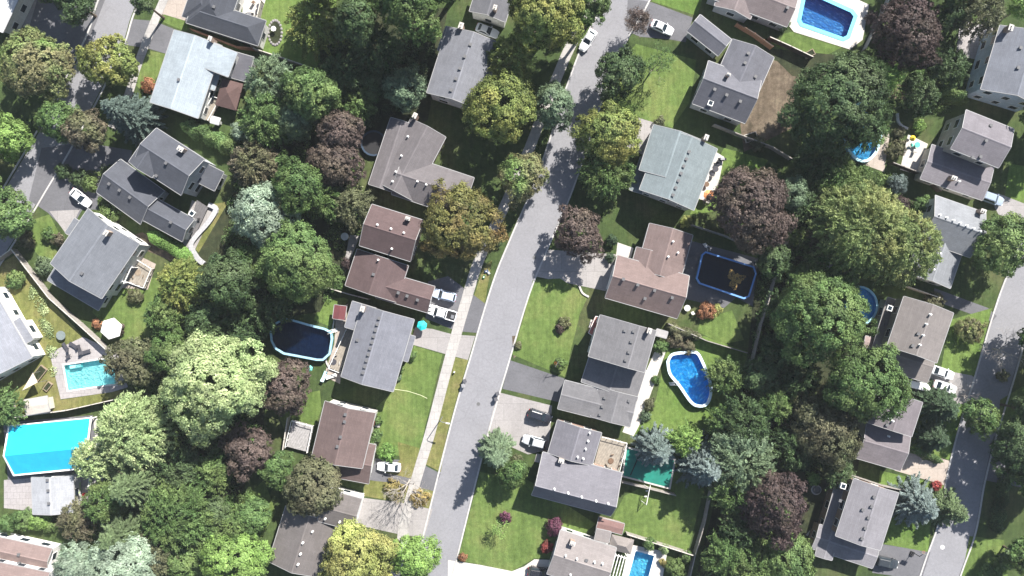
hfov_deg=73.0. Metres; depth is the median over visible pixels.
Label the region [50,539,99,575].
broadleaf tree
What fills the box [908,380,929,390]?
car
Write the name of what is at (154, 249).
soil
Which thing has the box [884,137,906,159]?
shrub
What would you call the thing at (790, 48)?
fence
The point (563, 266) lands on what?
driveway
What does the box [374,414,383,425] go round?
shrub
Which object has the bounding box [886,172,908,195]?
shrub
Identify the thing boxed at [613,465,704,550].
lawn
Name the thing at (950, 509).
conifer
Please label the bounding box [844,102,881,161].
swimming pool
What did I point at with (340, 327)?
patio
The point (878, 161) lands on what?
patio
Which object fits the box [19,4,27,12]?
window
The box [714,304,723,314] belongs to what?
shrub
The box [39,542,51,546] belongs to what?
window
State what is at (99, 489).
feathery tree
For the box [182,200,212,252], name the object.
patio
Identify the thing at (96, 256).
house
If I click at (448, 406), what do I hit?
lawn
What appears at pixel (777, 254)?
broadleaf tree
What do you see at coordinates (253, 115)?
feathery tree
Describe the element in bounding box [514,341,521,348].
shrub
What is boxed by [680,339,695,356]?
shrub
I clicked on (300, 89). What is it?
broadleaf tree
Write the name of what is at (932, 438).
conifer
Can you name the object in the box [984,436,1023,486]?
driveway
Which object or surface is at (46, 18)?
driveway
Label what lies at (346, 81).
feathery tree
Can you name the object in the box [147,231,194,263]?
hedge
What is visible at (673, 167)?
house
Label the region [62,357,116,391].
swimming pool
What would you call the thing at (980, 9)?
feathery tree
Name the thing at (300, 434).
deck
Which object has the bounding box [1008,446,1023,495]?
broadleaf tree
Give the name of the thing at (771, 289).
fence
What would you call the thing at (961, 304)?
driveway
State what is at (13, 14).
house
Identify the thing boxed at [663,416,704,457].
feathery tree
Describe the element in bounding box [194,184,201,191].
window
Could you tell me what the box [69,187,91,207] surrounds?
car
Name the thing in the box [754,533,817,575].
broadleaf tree
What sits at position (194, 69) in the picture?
house
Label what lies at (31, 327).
window
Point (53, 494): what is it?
pool house
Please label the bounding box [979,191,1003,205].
car
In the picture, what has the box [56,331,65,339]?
garden table
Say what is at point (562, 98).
broadleaf tree
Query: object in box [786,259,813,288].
broadleaf tree
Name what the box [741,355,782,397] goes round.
broadleaf tree
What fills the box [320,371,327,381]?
sun lounger
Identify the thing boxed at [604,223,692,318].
house
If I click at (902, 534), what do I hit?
lawn
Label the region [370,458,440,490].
driveway
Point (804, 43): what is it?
lawn
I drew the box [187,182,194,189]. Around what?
window
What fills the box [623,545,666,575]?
patio
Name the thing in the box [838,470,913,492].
fence
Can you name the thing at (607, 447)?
deck
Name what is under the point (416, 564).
broadleaf tree
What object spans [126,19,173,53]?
driveway
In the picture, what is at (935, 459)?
hedge
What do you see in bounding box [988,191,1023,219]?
driveway
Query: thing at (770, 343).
feathery tree
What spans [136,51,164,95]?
lawn
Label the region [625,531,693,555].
fence
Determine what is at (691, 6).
lawn
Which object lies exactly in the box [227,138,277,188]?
feathery tree
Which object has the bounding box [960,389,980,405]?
bare tree
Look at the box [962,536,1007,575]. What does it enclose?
lawn
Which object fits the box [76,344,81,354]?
sun lounger
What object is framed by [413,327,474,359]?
driveway
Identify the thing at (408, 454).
lawn
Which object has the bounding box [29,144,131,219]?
driveway
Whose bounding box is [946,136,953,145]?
window
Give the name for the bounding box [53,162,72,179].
shrub
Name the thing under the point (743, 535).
feathery tree
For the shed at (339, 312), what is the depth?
131.60 m
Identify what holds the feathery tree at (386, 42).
on the soil at (423, 110)
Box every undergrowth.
[28,285,57,375]
[78,164,111,207]
[147,316,267,563]
[206,121,360,318]
[318,34,437,128]
[697,206,844,575]
[855,163,902,202]
[884,46,965,113]
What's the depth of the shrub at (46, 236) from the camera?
132.68 m
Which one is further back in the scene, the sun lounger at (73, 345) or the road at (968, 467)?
the road at (968, 467)
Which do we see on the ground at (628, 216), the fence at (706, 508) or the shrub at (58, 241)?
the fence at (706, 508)
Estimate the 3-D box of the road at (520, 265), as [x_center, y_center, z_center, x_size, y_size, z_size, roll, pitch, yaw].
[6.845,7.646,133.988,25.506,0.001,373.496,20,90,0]
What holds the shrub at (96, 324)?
on the ground at (628, 216)
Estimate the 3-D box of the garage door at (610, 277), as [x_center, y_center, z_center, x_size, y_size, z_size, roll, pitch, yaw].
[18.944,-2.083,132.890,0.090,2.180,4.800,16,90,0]
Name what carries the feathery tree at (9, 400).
on the lawn at (56, 319)
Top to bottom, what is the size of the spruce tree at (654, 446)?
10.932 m
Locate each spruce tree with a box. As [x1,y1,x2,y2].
[100,92,168,147]
[630,421,675,466]
[673,429,723,488]
[887,471,939,528]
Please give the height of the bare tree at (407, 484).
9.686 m
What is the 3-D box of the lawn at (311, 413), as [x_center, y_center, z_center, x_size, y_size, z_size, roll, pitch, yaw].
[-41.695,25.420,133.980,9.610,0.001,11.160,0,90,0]
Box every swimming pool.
[3,416,96,475]
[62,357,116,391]
[270,319,336,360]
[627,549,655,575]
[666,350,711,406]
[695,243,756,298]
[797,0,857,40]
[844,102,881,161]
[844,286,877,324]
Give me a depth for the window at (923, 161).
132.33 m
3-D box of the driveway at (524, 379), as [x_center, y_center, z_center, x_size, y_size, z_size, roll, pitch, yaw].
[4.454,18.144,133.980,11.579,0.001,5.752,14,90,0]
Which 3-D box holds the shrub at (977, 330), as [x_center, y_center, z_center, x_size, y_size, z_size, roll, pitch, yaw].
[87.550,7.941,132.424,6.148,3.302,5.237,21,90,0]
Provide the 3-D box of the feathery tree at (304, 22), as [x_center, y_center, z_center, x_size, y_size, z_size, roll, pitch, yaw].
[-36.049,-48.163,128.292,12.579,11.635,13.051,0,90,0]
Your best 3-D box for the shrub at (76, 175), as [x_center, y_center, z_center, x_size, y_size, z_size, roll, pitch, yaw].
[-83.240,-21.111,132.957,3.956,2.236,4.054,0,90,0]
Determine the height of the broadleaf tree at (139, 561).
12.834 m
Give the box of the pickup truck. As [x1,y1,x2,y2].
[427,304,456,321]
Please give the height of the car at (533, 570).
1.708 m
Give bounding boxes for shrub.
[0,513,15,534]
[3,268,26,290]
[8,506,32,530]
[14,230,35,250]
[28,514,52,530]
[32,256,53,276]
[40,226,55,242]
[43,519,58,532]
[49,232,64,246]
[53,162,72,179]
[68,168,89,188]
[80,176,98,192]
[91,318,102,329]
[99,201,123,222]
[119,323,124,336]
[126,287,144,303]
[140,76,155,94]
[230,122,250,141]
[333,274,344,288]
[341,257,352,270]
[370,429,382,443]
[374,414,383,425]
[376,442,397,462]
[383,478,406,504]
[408,487,432,507]
[409,351,416,361]
[458,553,467,561]
[499,510,511,523]
[510,453,523,462]
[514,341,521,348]
[540,539,552,553]
[545,516,562,536]
[553,357,567,370]
[555,323,564,333]
[557,316,571,328]
[604,253,614,263]
[606,234,618,246]
[639,410,651,423]
[642,536,656,550]
[644,397,655,411]
[651,375,660,384]
[653,115,664,125]
[653,338,668,354]
[658,543,668,554]
[658,558,666,568]
[665,557,687,575]
[666,332,685,348]
[680,215,692,227]
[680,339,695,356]
[680,550,693,564]
[696,301,716,319]
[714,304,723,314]
[748,136,764,151]
[779,22,790,31]
[789,449,812,471]
[806,470,821,485]
[863,10,877,24]
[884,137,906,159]
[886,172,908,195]
[892,126,905,138]
[892,194,912,209]
[910,194,928,213]
[911,118,927,135]
[923,291,947,307]
[930,480,942,491]
[953,316,987,345]
[995,368,1010,382]
[996,550,1010,569]
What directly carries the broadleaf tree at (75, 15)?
on the ground at (628, 216)
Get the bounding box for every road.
[0,0,133,255]
[422,0,648,575]
[923,244,1023,575]
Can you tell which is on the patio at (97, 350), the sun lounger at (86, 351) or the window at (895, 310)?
the sun lounger at (86, 351)
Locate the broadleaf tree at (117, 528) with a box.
[98,499,167,553]
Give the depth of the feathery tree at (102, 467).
127.81 m
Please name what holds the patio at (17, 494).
on the ground at (628, 216)
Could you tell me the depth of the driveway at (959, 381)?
133.98 m
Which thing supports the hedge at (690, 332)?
on the ground at (628, 216)
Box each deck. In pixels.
[125,260,154,287]
[190,200,208,236]
[205,96,217,121]
[285,420,313,452]
[328,328,353,372]
[594,436,626,470]
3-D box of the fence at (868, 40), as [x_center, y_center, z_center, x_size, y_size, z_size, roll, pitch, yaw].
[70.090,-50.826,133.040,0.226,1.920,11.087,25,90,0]
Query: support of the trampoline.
on the soil at (423, 110)
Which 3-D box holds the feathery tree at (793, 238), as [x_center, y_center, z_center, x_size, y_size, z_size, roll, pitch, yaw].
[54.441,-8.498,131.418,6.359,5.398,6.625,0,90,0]
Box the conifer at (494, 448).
[477,427,516,468]
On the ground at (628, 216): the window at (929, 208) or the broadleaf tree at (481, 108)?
the broadleaf tree at (481, 108)
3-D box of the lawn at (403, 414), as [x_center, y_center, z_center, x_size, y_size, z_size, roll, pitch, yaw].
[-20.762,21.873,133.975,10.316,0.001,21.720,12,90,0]
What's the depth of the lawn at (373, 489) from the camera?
133.97 m
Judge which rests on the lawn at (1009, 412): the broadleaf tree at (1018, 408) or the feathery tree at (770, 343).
the broadleaf tree at (1018, 408)
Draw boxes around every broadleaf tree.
[0,25,75,102]
[0,111,36,163]
[0,185,36,241]
[33,100,84,144]
[39,0,59,3]
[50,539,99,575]
[53,0,96,27]
[59,108,107,152]
[74,531,160,575]
[75,33,139,87]
[98,335,162,386]
[98,499,167,553]
[129,0,164,18]
[143,327,189,373]
[158,329,278,447]
[160,543,200,575]
[184,298,233,340]
[193,247,260,313]
[196,494,234,531]
[198,531,275,575]
[217,420,274,483]
[227,180,301,251]
[234,495,272,535]
[253,215,336,303]
[256,450,294,490]
[260,358,311,416]
[271,149,324,215]
[273,102,320,141]
[279,64,342,122]
[281,453,343,517]
[305,138,366,187]
[315,108,365,152]
[317,517,400,575]
[333,0,378,48]
[355,62,393,104]
[372,0,441,46]
[381,63,426,113]
[387,534,442,575]
[420,177,508,261]
[435,0,459,4]
[461,62,537,143]
[496,152,549,210]
[496,459,529,489]
[507,0,586,49]
[534,79,575,131]
[553,204,605,265]
[567,99,642,171]
[571,0,611,29]
[594,43,647,104]
[703,165,798,255]
[736,466,808,551]
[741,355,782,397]
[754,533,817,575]
[755,243,796,282]
[768,270,879,368]
[772,174,814,210]
[776,52,893,158]
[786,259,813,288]
[789,390,864,471]
[821,337,913,423]
[869,0,943,70]
[931,0,967,31]
[936,0,964,9]
[960,397,1002,440]
[971,211,1023,278]
[978,556,1002,575]
[988,420,1023,484]
[1000,394,1023,424]
[1001,0,1023,20]
[1001,536,1023,575]
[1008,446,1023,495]
[1016,328,1023,346]
[1018,107,1023,124]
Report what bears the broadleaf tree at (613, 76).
on the lawn at (648, 99)
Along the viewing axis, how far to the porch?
133.40 m
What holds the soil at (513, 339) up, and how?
on the ground at (628, 216)
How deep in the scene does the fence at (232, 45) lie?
132.78 m
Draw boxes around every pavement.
[108,0,167,128]
[390,29,584,575]
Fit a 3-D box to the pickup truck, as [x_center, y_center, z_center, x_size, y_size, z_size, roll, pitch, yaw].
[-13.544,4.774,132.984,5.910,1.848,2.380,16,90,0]
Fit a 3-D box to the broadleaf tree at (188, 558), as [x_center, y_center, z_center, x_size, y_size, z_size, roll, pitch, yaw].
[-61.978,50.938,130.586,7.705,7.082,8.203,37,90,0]
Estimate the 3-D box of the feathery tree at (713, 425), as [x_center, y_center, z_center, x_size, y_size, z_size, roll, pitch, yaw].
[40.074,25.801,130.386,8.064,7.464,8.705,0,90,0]
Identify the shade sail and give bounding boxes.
[22,371,47,390]
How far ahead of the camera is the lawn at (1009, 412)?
133.98 m
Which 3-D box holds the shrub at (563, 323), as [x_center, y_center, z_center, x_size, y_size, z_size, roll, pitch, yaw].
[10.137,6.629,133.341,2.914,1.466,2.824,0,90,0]
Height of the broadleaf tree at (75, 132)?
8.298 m
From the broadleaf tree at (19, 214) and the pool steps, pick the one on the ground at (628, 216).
the broadleaf tree at (19, 214)
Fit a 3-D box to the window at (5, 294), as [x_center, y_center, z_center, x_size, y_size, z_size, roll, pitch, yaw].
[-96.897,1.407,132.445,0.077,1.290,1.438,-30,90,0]
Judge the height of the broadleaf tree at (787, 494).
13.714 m
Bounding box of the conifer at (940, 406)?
[910,378,960,427]
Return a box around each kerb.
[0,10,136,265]
[1,0,98,190]
[418,17,596,554]
[452,0,649,575]
[919,247,1018,575]
[960,345,1023,575]
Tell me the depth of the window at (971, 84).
132.40 m
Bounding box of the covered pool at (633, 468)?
[622,446,675,488]
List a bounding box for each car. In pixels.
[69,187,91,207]
[377,461,400,472]
[432,288,456,301]
[475,23,498,38]
[522,434,546,448]
[527,408,552,422]
[527,565,549,575]
[579,28,596,51]
[650,19,673,35]
[875,555,898,569]
[908,380,929,390]
[932,365,954,379]
[932,379,956,392]
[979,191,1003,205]
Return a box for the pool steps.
[70,363,82,368]
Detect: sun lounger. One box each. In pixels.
[61,343,68,352]
[68,342,77,349]
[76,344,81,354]
[78,349,89,355]
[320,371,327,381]
[325,373,336,379]
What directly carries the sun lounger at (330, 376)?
on the patio at (340, 327)
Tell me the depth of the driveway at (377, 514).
133.98 m
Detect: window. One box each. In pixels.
[0,533,10,537]
[2,292,9,298]
[11,21,18,29]
[12,309,19,315]
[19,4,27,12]
[19,538,31,541]
[28,325,36,332]
[31,343,39,349]
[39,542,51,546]
[51,551,56,560]
[75,487,78,496]
[114,284,121,290]
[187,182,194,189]
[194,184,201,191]
[236,2,240,10]
[726,11,734,16]
[768,22,777,26]
[833,517,838,526]
[839,499,844,509]
[878,307,883,315]
[884,328,890,336]
[893,306,898,313]
[920,159,926,167]
[926,204,932,212]
[944,123,950,131]
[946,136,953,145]
[953,118,960,128]
[968,80,974,88]
[974,59,980,69]
[990,35,995,45]
[1007,105,1018,109]
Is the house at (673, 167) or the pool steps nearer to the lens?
the house at (673, 167)
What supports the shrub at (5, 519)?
on the ground at (628, 216)
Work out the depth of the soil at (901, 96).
133.98 m
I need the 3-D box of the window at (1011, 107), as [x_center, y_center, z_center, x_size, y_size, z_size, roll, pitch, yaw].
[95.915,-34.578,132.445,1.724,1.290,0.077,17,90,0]
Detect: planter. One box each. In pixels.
[34,365,47,380]
[43,381,53,391]
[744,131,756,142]
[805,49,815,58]
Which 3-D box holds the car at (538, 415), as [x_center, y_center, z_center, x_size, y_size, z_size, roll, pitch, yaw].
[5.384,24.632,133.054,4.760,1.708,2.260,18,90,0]
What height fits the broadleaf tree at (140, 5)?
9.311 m
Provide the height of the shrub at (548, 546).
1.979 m
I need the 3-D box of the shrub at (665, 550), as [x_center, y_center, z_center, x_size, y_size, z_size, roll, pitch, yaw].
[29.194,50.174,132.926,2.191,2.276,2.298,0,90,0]
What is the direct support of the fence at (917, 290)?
on the ground at (628, 216)
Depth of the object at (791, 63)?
133.97 m
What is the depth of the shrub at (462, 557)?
133.22 m
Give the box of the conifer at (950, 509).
[931,486,969,526]
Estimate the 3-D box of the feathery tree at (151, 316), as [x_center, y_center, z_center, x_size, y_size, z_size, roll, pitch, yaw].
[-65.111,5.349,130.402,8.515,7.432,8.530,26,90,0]
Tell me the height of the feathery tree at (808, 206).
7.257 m
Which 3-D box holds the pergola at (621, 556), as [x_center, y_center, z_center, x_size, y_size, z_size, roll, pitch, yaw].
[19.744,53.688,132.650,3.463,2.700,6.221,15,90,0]
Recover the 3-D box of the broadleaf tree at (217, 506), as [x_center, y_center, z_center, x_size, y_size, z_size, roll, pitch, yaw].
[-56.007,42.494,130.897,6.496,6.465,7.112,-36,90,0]
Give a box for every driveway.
[23,0,36,26]
[26,0,104,62]
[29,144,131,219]
[50,210,78,231]
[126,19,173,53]
[162,0,186,20]
[356,498,432,535]
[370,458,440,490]
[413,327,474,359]
[426,276,484,332]
[448,559,548,575]
[487,393,551,453]
[502,360,565,401]
[534,250,615,290]
[616,243,632,257]
[626,0,692,41]
[627,117,654,154]
[872,544,929,575]
[895,450,948,484]
[929,372,975,403]
[934,288,995,320]
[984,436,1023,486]
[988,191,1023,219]
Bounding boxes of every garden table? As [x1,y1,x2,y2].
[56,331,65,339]
[135,270,140,275]
[341,233,348,239]
[712,166,718,171]
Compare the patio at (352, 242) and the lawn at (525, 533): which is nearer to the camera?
the lawn at (525, 533)
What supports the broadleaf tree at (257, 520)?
on the lawn at (260, 490)
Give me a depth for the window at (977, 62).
132.38 m
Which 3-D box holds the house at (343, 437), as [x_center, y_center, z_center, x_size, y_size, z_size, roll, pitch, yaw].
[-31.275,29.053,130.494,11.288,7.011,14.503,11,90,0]
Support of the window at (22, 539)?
in the house at (21, 555)
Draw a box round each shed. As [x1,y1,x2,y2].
[23,395,54,415]
[210,115,221,125]
[332,304,346,320]
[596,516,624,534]
[656,328,667,338]
[861,335,874,348]
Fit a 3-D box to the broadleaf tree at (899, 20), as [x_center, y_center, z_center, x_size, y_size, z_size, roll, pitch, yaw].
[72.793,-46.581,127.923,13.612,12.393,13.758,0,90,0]
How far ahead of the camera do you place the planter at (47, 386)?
133.62 m
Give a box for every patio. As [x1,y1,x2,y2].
[3,415,95,479]
[4,474,102,514]
[50,337,127,398]
[93,419,97,446]
[122,258,155,289]
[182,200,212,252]
[243,0,264,16]
[326,304,347,383]
[341,235,359,274]
[623,352,664,435]
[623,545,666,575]
[683,241,757,307]
[699,153,723,201]
[790,0,868,48]
[863,128,889,171]
[900,135,927,171]
[957,24,994,58]
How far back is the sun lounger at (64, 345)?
133.53 m
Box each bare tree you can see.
[382,473,432,516]
[490,520,508,538]
[623,5,652,38]
[639,40,676,86]
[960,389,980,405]
[980,324,1023,369]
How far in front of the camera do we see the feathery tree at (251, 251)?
126.91 m
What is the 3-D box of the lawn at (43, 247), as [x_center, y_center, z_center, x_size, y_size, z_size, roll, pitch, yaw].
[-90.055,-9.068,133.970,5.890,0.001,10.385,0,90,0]
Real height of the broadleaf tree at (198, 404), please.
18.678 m
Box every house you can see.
[0,0,33,34]
[0,287,44,379]
[0,530,61,575]
[31,474,81,514]
[47,208,150,310]
[96,128,226,241]
[150,29,238,120]
[182,0,268,48]
[269,487,363,575]
[312,399,379,483]
[341,301,415,391]
[345,204,434,312]
[368,112,474,217]
[426,22,495,108]
[469,0,509,27]
[531,418,621,515]
[546,526,616,575]
[557,314,656,426]
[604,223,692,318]
[629,124,717,210]
[686,14,773,125]
[706,0,797,30]
[808,473,898,568]
[855,388,922,470]
[869,296,953,382]
[901,195,986,288]
[914,109,1014,200]
[965,24,1023,111]
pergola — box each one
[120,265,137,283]
[610,553,628,575]
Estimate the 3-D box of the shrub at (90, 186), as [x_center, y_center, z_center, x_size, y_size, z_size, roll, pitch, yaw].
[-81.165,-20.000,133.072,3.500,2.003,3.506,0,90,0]
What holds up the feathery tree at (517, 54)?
on the ground at (628, 216)
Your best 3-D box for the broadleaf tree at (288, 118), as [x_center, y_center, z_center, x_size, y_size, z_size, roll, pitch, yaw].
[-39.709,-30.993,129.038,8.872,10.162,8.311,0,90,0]
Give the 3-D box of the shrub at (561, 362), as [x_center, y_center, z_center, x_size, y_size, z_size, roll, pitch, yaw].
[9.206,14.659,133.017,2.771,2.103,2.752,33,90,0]
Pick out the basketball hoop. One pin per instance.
(912, 553)
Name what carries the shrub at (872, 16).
on the ground at (628, 216)
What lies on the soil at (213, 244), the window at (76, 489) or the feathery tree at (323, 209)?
the feathery tree at (323, 209)
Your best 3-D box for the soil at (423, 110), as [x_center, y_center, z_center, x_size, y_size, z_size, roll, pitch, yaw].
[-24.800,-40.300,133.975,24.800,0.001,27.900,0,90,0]
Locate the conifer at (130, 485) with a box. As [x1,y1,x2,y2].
[108,449,177,510]
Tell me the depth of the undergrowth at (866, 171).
133.48 m
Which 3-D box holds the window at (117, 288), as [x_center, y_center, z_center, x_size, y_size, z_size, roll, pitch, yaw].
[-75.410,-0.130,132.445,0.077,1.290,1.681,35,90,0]
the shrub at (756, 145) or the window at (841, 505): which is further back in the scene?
the shrub at (756, 145)
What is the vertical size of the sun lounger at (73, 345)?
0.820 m
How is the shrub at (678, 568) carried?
on the ground at (628, 216)
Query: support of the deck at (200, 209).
on the patio at (185, 242)
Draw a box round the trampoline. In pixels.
[361,130,383,155]
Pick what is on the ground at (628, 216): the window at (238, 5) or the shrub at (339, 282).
the shrub at (339, 282)
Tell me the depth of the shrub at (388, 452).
132.49 m
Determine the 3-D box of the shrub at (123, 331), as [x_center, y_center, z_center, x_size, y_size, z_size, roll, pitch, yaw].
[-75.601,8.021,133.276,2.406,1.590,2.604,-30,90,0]
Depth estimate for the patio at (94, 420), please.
133.98 m
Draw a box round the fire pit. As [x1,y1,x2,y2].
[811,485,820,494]
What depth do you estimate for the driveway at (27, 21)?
133.97 m
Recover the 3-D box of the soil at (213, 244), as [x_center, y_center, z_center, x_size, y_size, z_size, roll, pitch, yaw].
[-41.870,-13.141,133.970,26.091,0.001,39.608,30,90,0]
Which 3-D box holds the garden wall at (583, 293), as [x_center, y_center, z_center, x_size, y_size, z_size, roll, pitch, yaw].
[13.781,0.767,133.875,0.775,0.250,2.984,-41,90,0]
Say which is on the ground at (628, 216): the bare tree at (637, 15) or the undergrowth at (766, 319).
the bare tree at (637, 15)
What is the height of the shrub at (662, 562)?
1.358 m
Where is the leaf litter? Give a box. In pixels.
[728,270,745,289]
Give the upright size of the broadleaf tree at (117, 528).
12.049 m
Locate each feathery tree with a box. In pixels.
[0,382,28,428]
[54,495,98,542]
[69,435,119,481]
[79,478,130,524]
[91,386,179,472]
[137,526,180,575]
[139,476,217,554]
[142,293,187,337]
[154,438,201,489]
[156,254,209,312]
[186,443,232,496]
[189,520,226,561]
[217,309,264,354]
[219,503,263,548]
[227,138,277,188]
[235,90,292,147]
[235,241,277,288]
[244,52,293,104]
[245,290,295,336]
[283,0,348,61]
[300,181,343,223]
[319,51,370,102]
[330,185,376,233]
[337,85,378,122]
[349,22,406,75]
[486,32,539,79]
[575,143,636,203]
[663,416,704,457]
[700,354,746,395]
[700,528,747,575]
[701,471,750,515]
[703,403,744,440]
[705,424,776,494]
[711,389,770,448]
[713,508,759,550]
[723,537,772,575]
[753,383,794,425]
[755,328,797,372]
[762,287,805,325]
[767,425,812,472]
[775,351,824,399]
[778,184,820,223]
[785,226,812,256]
[791,142,837,188]
[796,245,846,278]
[803,224,833,257]
[806,178,909,281]
[815,155,864,202]
[819,454,856,490]
[821,269,861,306]
[844,103,894,155]
[855,205,943,289]
[870,60,908,94]
[896,71,940,120]
[927,44,972,91]
[949,0,1007,44]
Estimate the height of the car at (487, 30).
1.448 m
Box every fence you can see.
[0,249,109,349]
[13,398,120,417]
[189,28,254,50]
[250,0,263,47]
[253,48,314,69]
[282,416,289,449]
[332,288,370,299]
[621,480,675,495]
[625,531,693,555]
[666,323,746,352]
[688,486,711,575]
[691,224,733,240]
[712,124,791,159]
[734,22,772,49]
[751,324,761,364]
[759,232,791,324]
[766,36,813,59]
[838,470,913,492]
[861,0,888,51]
[888,162,942,191]
[905,286,940,297]
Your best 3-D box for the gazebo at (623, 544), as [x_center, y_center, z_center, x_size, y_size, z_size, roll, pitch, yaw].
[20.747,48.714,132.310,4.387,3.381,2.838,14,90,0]
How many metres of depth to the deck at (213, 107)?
133.40 m
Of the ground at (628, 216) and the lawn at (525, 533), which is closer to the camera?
the lawn at (525, 533)
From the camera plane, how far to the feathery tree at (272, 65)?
126.91 m
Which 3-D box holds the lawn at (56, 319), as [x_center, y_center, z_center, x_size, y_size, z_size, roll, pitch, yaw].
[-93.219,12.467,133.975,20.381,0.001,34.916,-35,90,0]
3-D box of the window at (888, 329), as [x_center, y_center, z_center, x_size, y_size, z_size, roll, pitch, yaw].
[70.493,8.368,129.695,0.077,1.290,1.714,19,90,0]
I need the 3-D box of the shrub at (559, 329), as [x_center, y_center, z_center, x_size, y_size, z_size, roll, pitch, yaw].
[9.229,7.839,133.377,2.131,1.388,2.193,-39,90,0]
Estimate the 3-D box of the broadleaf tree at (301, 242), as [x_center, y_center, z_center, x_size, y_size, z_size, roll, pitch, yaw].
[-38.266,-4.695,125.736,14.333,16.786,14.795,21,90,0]
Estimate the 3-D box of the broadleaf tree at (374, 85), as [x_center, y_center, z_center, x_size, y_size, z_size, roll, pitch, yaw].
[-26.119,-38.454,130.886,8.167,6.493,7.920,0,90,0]
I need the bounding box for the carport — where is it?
[230,52,255,81]
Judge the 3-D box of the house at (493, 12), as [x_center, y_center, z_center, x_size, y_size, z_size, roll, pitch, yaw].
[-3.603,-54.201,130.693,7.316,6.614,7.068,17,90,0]
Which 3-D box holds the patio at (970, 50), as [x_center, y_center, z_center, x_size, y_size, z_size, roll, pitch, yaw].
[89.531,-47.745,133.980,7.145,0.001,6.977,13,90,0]
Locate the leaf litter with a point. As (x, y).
(734, 278)
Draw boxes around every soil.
[135,232,177,262]
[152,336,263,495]
[193,128,365,319]
[320,8,447,140]
[512,335,517,357]
[696,214,874,575]
[740,60,798,151]
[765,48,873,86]
[891,85,926,100]
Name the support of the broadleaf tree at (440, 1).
on the ground at (628, 216)
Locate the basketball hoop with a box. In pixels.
[909,551,927,556]
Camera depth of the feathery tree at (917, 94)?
129.59 m
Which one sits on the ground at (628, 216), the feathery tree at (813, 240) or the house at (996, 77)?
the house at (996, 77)
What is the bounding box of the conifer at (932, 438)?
[910,417,950,454]
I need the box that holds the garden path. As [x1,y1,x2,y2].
[188,202,218,264]
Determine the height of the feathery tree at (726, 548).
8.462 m
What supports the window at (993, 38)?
in the house at (996, 77)
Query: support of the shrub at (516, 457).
on the ground at (628, 216)
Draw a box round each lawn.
[0,255,121,415]
[32,214,61,264]
[92,278,178,339]
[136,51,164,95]
[160,15,186,31]
[190,480,275,575]
[196,202,227,251]
[255,0,335,70]
[275,391,321,437]
[314,298,347,325]
[364,481,432,507]
[376,346,441,455]
[383,442,418,477]
[426,357,467,471]
[458,472,594,570]
[474,260,491,302]
[512,278,586,376]
[602,44,695,127]
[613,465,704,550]
[634,336,747,441]
[652,0,701,15]
[690,148,767,213]
[698,311,743,343]
[776,31,840,53]
[879,471,943,494]
[884,498,930,551]
[913,404,962,459]
[941,308,991,375]
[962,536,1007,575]
[999,386,1023,427]
[1005,164,1023,202]
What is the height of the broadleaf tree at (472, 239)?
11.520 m
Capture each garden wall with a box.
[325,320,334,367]
[579,285,588,297]
[896,113,908,129]
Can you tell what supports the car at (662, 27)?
on the driveway at (679, 23)
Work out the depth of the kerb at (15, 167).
133.89 m
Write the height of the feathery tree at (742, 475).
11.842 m
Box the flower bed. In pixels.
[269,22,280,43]
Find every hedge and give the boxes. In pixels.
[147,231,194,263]
[180,119,253,161]
[665,322,701,340]
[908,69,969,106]
[909,444,943,463]
[987,477,1011,533]
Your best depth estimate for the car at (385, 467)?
132.99 m
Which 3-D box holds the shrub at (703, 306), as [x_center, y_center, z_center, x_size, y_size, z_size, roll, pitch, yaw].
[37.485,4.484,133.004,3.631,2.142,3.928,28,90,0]
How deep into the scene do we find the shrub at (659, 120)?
132.93 m
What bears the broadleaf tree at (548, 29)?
on the ground at (628, 216)
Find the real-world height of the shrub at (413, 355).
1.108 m
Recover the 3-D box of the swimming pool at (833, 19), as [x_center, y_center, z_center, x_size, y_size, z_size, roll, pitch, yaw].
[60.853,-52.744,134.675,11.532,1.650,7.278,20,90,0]
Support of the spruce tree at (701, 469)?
on the lawn at (668, 519)
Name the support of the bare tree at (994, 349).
on the ground at (628, 216)
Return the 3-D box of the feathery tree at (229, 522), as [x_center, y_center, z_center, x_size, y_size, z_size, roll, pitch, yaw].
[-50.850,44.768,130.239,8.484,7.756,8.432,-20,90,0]
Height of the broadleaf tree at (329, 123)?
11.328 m
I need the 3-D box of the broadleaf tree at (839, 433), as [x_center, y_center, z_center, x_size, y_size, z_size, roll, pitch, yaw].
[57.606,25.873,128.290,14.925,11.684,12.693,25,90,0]
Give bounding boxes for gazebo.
[215,78,243,110]
[609,533,633,553]
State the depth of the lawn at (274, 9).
133.98 m
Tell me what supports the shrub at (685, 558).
on the ground at (628, 216)
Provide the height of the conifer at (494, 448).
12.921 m
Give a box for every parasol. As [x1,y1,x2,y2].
[101,318,121,338]
[417,321,426,329]
[704,190,712,198]
[906,135,915,141]
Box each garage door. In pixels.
[356,496,363,520]
[606,265,614,288]
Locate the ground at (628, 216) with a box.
[0,0,1023,575]
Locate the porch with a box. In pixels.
[588,316,597,335]
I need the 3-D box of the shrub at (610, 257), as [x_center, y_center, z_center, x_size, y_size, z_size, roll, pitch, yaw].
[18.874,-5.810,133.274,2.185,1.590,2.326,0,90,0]
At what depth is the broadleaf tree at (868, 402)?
120.80 m
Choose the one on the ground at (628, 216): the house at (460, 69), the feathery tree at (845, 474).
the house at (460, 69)
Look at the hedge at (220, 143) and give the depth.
131.87 m
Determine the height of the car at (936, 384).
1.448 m

